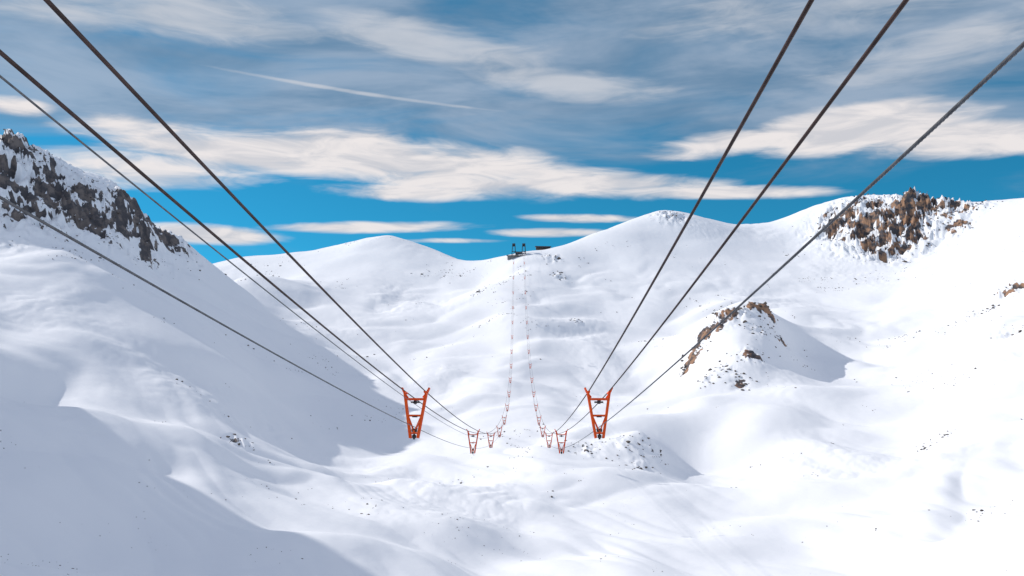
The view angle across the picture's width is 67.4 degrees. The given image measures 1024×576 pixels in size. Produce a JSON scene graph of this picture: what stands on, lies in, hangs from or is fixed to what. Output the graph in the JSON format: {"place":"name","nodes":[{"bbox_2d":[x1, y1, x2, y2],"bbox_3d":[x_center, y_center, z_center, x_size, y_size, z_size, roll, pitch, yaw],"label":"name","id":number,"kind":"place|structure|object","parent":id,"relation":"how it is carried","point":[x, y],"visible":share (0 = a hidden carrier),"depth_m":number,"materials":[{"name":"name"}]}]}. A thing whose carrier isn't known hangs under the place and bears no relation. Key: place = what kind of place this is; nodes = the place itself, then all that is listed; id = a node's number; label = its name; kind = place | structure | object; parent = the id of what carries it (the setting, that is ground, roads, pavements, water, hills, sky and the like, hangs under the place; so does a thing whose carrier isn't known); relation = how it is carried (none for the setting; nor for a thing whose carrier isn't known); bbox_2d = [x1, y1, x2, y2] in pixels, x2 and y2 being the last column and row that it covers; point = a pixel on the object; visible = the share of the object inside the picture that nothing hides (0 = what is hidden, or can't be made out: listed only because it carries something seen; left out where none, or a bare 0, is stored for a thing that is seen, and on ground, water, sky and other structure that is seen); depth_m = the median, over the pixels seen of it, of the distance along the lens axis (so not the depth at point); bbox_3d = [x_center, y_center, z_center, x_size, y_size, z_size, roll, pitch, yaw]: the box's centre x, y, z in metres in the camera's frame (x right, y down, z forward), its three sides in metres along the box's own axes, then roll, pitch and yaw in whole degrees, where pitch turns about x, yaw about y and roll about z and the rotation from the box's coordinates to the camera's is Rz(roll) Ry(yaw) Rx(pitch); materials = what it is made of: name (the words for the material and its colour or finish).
{"place":"outdoors","nodes":[
{"label":"outdoors","id":0,"kind":"place"},
{"bbox_2d":[0,129,1023,575],"bbox_3d":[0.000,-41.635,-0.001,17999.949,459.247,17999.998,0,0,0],"label":"snow terrain","id":1,"kind":"structure","parent":0,"point":[110,431],"depth_m":551.78,"materials":[{"name":"white snow"}]},
{"bbox_2d":[401,387,429,438],"bbox_3d":[-7.907,10.216,62.565,2.330,4.160,1.500,0,-14,1],"label":"cable carrier","id":2,"kind":"object","parent":1,"relation":"on","point":[413,431],"visible":0.97,"depth_m":62.36,"materials":[{"name":"orange paint"}]},
{"bbox_2d":[0,49,512,433],"bbox_3d":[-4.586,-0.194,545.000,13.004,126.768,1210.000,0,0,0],"label":"track cable","id":3,"kind":"object","parent":2,"relation":"on","point":[8,59],"visible":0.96,"depth_m":20.27,"materials":[{"name":"metal"}]},
{"bbox_2d":[0,196,513,448],"bbox_3d":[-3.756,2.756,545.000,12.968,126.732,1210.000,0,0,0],"label":"haul cable","id":4,"kind":"object","parent":2,"relation":"on","point":[81,244],"visible":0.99,"depth_m":18.69,"materials":[{"name":"metal"}]},
{"bbox_2d":[0,75,513,437],"bbox_3d":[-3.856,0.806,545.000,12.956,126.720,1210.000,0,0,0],"label":"haul cable","id":5,"kind":"object","parent":2,"relation":"on","point":[65,129],"visible":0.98,"depth_m":18.92,"materials":[{"name":"metal"}]},
{"bbox_2d":[43,0,513,433],"bbox_3d":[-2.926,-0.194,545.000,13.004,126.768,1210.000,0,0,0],"label":"track cable","id":6,"kind":"object","parent":2,"relation":"on","point":[74,29],"visible":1,"depth_m":18.55,"materials":[{"name":"metal"}]},
{"bbox_2d":[466,429,479,453],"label":"cable carrier","id":7,"kind":"object","parent":1,"relation":"on","point":[470,446],"visible":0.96,"depth_m":129.91,"materials":[{"name":"orange paint"}]},
{"bbox_2d":[487,433,494,447],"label":"cable carrier","id":8,"kind":"object","parent":1,"relation":"on","point":[490,440],"visible":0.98,"depth_m":197.58,"materials":[{"name":"orange paint"}]},
{"bbox_2d":[0,129,1023,571],"bbox_3d":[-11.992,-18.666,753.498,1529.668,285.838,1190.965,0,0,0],"label":"scattered rocks","id":9,"kind":"object","parent":1,"relation":"on","point":[638,341],"visible":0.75,"depth_m":729.65,"materials":[{"name":"stone"}]},
{"bbox_2d":[506,243,525,259],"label":"cable car station","id":10,"kind":"object","parent":1,"relation":"on","point":[512,256],"visible":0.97,"depth_m":1149.55,"materials":[{"name":"metal"}]},
{"bbox_2d":[535,246,550,249],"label":"mountain lodge","id":11,"kind":"structure","parent":1,"relation":"on","point":[542,247],"depth_m":1185.00,"materials":[{"name":"brown"}]},
{"bbox_2d":[545,433,552,447],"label":"cable carrier","id":12,"kind":"object","parent":1,"relation":"on","point":[549,440],"visible":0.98,"depth_m":197.62,"materials":[{"name":"orange paint"}]},
{"bbox_2d":[554,429,567,453],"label":"cable carrier","id":13,"kind":"object","parent":1,"relation":"on","point":[564,442],"visible":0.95,"depth_m":129.87,"materials":[{"name":"orange paint"}]},
{"bbox_2d":[584,387,612,438],"bbox_3d":[7.090,10.216,62.565,2.330,4.160,1.500,0,-14,1],"label":"cable carrier","id":14,"kind":"object","parent":1,"relation":"on","point":[593,421],"visible":0.96,"depth_m":62.34,"materials":[{"name":"orange paint"}]},
{"bbox_2d":[524,0,908,433],"bbox_3d":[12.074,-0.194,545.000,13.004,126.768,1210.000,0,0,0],"label":"track cable","id":15,"kind":"object","parent":14,"relation":"on","point":[898,10],"visible":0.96,"depth_m":19.11,"materials":[{"name":"metal"}]},
{"bbox_2d":[524,41,1023,447],"bbox_3d":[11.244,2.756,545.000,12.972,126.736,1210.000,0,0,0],"label":"haul cable","id":16,"kind":"object","parent":14,"relation":"on","point":[1004,62],"visible":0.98,"depth_m":12.82,"materials":[{"name":"metal"}]},
{"bbox_2d":[0,0,1023,263],"label":"sky","id":17,"kind":"structure","parent":0,"point":[468,130],"materials":[{"name":"blue"}]},
{"bbox_2d":[523,0,813,433],"bbox_3d":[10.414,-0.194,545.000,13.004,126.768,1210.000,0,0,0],"label":"track cable","id":18,"kind":"object","parent":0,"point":[780,55],"visible":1,"depth_m":19.21,"materials":[{"name":"metal"}]}
]}

